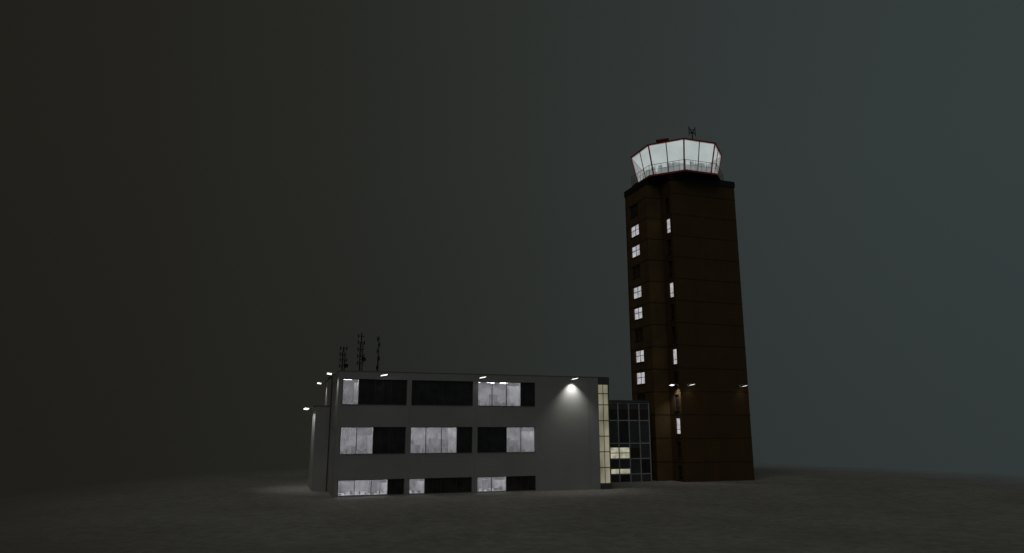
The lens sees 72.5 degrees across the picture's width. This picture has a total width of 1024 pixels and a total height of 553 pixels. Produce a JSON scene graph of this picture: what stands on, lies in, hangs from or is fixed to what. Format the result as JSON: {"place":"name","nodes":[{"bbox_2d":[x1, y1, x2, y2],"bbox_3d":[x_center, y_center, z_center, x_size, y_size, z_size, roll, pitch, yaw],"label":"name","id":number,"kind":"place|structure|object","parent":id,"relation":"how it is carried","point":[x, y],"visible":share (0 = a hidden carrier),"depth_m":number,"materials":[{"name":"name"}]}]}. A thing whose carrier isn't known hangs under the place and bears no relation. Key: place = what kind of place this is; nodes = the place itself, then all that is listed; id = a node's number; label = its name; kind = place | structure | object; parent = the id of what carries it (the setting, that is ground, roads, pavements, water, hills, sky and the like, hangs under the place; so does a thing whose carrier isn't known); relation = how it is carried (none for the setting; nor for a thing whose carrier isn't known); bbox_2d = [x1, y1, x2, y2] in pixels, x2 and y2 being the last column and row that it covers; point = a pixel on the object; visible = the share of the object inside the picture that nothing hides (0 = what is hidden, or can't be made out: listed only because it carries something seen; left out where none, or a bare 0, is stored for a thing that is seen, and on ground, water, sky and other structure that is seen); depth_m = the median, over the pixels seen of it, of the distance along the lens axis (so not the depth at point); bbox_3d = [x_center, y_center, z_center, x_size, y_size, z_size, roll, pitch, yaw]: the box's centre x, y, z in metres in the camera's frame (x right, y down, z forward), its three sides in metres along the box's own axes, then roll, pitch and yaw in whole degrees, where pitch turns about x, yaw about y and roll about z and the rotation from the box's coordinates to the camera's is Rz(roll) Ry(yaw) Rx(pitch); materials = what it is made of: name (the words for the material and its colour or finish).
{"place":"outdoors","nodes":[
{"label":"outdoors","id":0,"kind":"place"},
{"bbox_2d":[308,370,611,497],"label":"office building","id":1,"kind":"structure","parent":0,"point":[374,433],"depth_m":56.76,"materials":[{"name":"concrete"}]},
{"bbox_2d":[339,346,347,369],"bbox_3d":[-14.893,7.739,61.785,0.800,3.125,0.700,4,-13,-18],"label":"radio mast","id":2,"kind":"object","parent":1,"relation":"on","point":[345,365],"visible":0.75,"depth_m":61.80,"materials":[{"name":"black metal"}]},
{"bbox_2d":[357,333,365,370],"bbox_3d":[-13.350,7.145,61.911,0.800,4.340,0.700,4,-13,-18],"label":"radio mast","id":3,"kind":"object","parent":1,"relation":"on","point":[362,356],"visible":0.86,"depth_m":61.91,"materials":[{"name":"black metal"}]},
{"bbox_2d":[337,479,403,495],"bbox_3d":[-10.697,15.988,53.006,5.000,1.170,0.150,4,-13,-18],"label":"window","id":4,"kind":"structure","parent":1,"relation":"in","point":[394,486],"depth_m":53.45,"materials":[{"name":"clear glass"}]},
{"bbox_2d":[339,427,405,454],"bbox_3d":[-10.677,12.618,53.677,5.000,2.080,0.270,4,-13,-18],"label":"window","id":5,"kind":"structure","parent":1,"relation":"in","point":[386,440],"depth_m":53.99,"materials":[{"name":"black glass"}]},
{"bbox_2d":[342,379,406,405],"bbox_3d":[-10.677,9.031,54.452,5.000,2.020,0.270,4,-13,-18],"label":"window","id":6,"kind":"structure","parent":1,"relation":"in","point":[372,392],"depth_m":54.62,"materials":[{"name":"black glass"}]},
{"bbox_2d":[376,337,379,370],"bbox_3d":[-11.854,7.258,61.867,0.700,4.100,0.700,4,-13,-18],"label":"radio mast","id":7,"kind":"object","parent":1,"relation":"on","point":[378,356],"visible":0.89,"depth_m":61.90,"materials":[{"name":"black metal"}]},
{"bbox_2d":[409,477,471,493],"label":"window","id":8,"kind":"structure","parent":1,"relation":"in","point":[458,484],"depth_m":54.81,"materials":[{"name":"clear glass"}]},
{"bbox_2d":[410,427,471,453],"bbox_3d":[-5.583,12.979,55.345,5.030,2.080,0.220,4,-13,-18],"label":"window","id":9,"kind":"structure","parent":1,"relation":"in","point":[463,434],"depth_m":55.89,"materials":[{"name":"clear glass"}]},
{"bbox_2d":[411,380,472,406],"bbox_3d":[-5.583,9.392,56.121,5.030,2.020,0.220,4,-13,-18],"label":"window","id":10,"kind":"structure","parent":1,"relation":"in","point":[424,392],"depth_m":56.16,"materials":[{"name":"black glass"}]},
{"bbox_2d":[478,382,534,406],"bbox_3d":[-0.453,9.767,57.854,5.000,2.020,0.270,4,-13,-18],"label":"window","id":11,"kind":"structure","parent":1,"relation":"in","point":[527,390],"depth_m":58.35,"materials":[{"name":"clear glass"}]},
{"bbox_2d":[477,427,535,453],"bbox_3d":[-0.453,13.354,57.078,5.000,2.080,0.270,4,-13,-18],"label":"window","id":12,"kind":"structure","parent":1,"relation":"in","point":[489,439],"depth_m":56.80,"materials":[{"name":"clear glass"}]},
{"bbox_2d":[477,476,535,491],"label":"window","id":13,"kind":"structure","parent":1,"relation":"in","point":[513,483],"depth_m":56.66,"materials":[{"name":"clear glass"}]},
{"bbox_2d":[598,377,611,488],"bbox_3d":[7.879,13.389,60.130,1.100,9.380,0.480,4,-13,-18],"label":"stair window","id":14,"kind":"structure","parent":1,"relation":"in","point":[603,382],"depth_m":60.06,"materials":[{"name":"beige glass"}]},
{"bbox_2d":[0,0,1023,552],"label":"sky","id":15,"kind":"structure","parent":0,"point":[203,202],"materials":[{"name":"grey"}]},
{"bbox_2d":[49,466,1023,552],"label":"ground","id":16,"kind":"structure","parent":0,"point":[792,510],"depth_m":39.88,"materials":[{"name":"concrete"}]},
{"bbox_2d":[609,400,651,482],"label":"link building","id":17,"kind":"structure","parent":0,"point":[630,443],"depth_m":66.97,"materials":[{"name":"black glass"}]},
{"bbox_2d":[624,138,754,481],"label":"control tower","id":18,"kind":"structure","parent":0,"point":[686,322],"depth_m":71.54,"materials":[{"name":"brown concrete"}]},
{"bbox_2d":[630,204,637,218],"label":"window","id":19,"kind":"structure","parent":18,"relation":"in","point":[634,210],"depth_m":76.41,"materials":[{"name":"black glass"}]},
{"bbox_2d":[630,224,638,238],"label":"window","id":20,"kind":"structure","parent":18,"relation":"in","point":[635,229],"depth_m":75.93,"materials":[{"name":"white glass"}]},
{"bbox_2d":[631,244,639,258],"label":"window","id":21,"kind":"structure","parent":18,"relation":"in","point":[635,250],"depth_m":75.55,"materials":[{"name":"white glass"}]},
{"bbox_2d":[633,286,640,299],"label":"window","id":22,"kind":"structure","parent":18,"relation":"in","point":[637,291],"depth_m":74.54,"materials":[{"name":"white glass"}]},
{"bbox_2d":[633,265,640,278],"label":"window","id":23,"kind":"structure","parent":18,"relation":"in","point":[636,270],"depth_m":75.04,"materials":[{"name":"black glass"}]},
{"bbox_2d":[633,307,641,320],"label":"window","id":24,"kind":"structure","parent":18,"relation":"in","point":[638,311],"depth_m":74.04,"materials":[{"name":"white glass"}]},
{"bbox_2d":[635,328,642,341],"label":"window","id":25,"kind":"structure","parent":18,"relation":"in","point":[639,332],"depth_m":73.57,"materials":[{"name":"black glass"}]},
{"bbox_2d":[635,350,643,363],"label":"window","id":26,"kind":"structure","parent":18,"relation":"in","point":[639,354],"depth_m":73.07,"materials":[{"name":"white glass"}]},
{"bbox_2d":[637,372,644,384],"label":"window","id":27,"kind":"structure","parent":18,"relation":"in","point":[640,376],"depth_m":72.58,"materials":[{"name":"white glass"}]},
{"bbox_2d":[638,394,644,399],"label":"window","id":28,"kind":"structure","parent":18,"relation":"in","point":[641,396],"depth_m":72.24,"materials":[{"name":"black glass"}]},
{"bbox_2d":[656,138,668,142],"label":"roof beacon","id":29,"kind":"object","parent":18,"relation":"on","point":[662,140],"visible":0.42,"depth_m":76.59,"materials":[{"name":"red metal"}]},
{"bbox_2d":[665,197,668,213],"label":"window","id":30,"kind":"structure","parent":18,"relation":"in","point":[667,200],"depth_m":73.20,"materials":[{"name":"black glass"}]},
{"bbox_2d":[666,218,670,234],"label":"window","id":31,"kind":"structure","parent":18,"relation":"in","point":[668,220],"depth_m":72.72,"materials":[{"name":"white glass"}]},
{"bbox_2d":[667,239,671,255],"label":"window","id":32,"kind":"structure","parent":18,"relation":"in","point":[669,241],"depth_m":72.24,"materials":[{"name":"black glass"}]},
{"bbox_2d":[668,261,672,276],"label":"window","id":33,"kind":"structure","parent":18,"relation":"in","point":[670,262],"depth_m":71.77,"materials":[{"name":"black glass"}]},
{"bbox_2d":[669,282,673,298],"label":"window","id":34,"kind":"structure","parent":18,"relation":"in","point":[671,284],"depth_m":71.29,"materials":[{"name":"white glass"}]},
{"bbox_2d":[670,304,674,320],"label":"window","id":35,"kind":"structure","parent":18,"relation":"in","point":[672,306],"depth_m":70.82,"materials":[{"name":"black glass"}]},
{"bbox_2d":[671,326,675,342],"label":"window","id":36,"kind":"structure","parent":18,"relation":"in","point":[673,328],"depth_m":70.34,"materials":[{"name":"black glass"}]},
{"bbox_2d":[673,349,676,364],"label":"window","id":37,"kind":"structure","parent":18,"relation":"in","point":[674,350],"depth_m":69.86,"materials":[{"name":"white glass"}]},
{"bbox_2d":[674,371,677,387],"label":"window","id":38,"kind":"structure","parent":18,"relation":"in","point":[675,373],"depth_m":69.39,"materials":[{"name":"black glass"}]},
{"bbox_2d":[675,394,678,410],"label":"window","id":39,"kind":"structure","parent":18,"relation":"in","point":[676,396],"depth_m":68.91,"materials":[{"name":"black glass"}]},
{"bbox_2d":[676,418,680,434],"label":"window","id":40,"kind":"structure","parent":18,"relation":"in","point":[677,419],"depth_m":68.42,"materials":[{"name":"white glass"}]},
{"bbox_2d":[677,442,681,458],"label":"window","id":41,"kind":"structure","parent":18,"relation":"in","point":[679,443],"depth_m":67.92,"materials":[{"name":"black glass"}]},
{"bbox_2d":[679,466,682,480],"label":"window","id":42,"kind":"structure","parent":18,"relation":"in","point":[680,467],"depth_m":67.47,"materials":[{"name":"black glass"}]},
{"bbox_2d":[688,126,695,138],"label":"cab antenna","id":43,"kind":"object","parent":18,"relation":"on","point":[692,133],"visible":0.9,"depth_m":79.15,"materials":[{"name":"black metal"}]}
]}

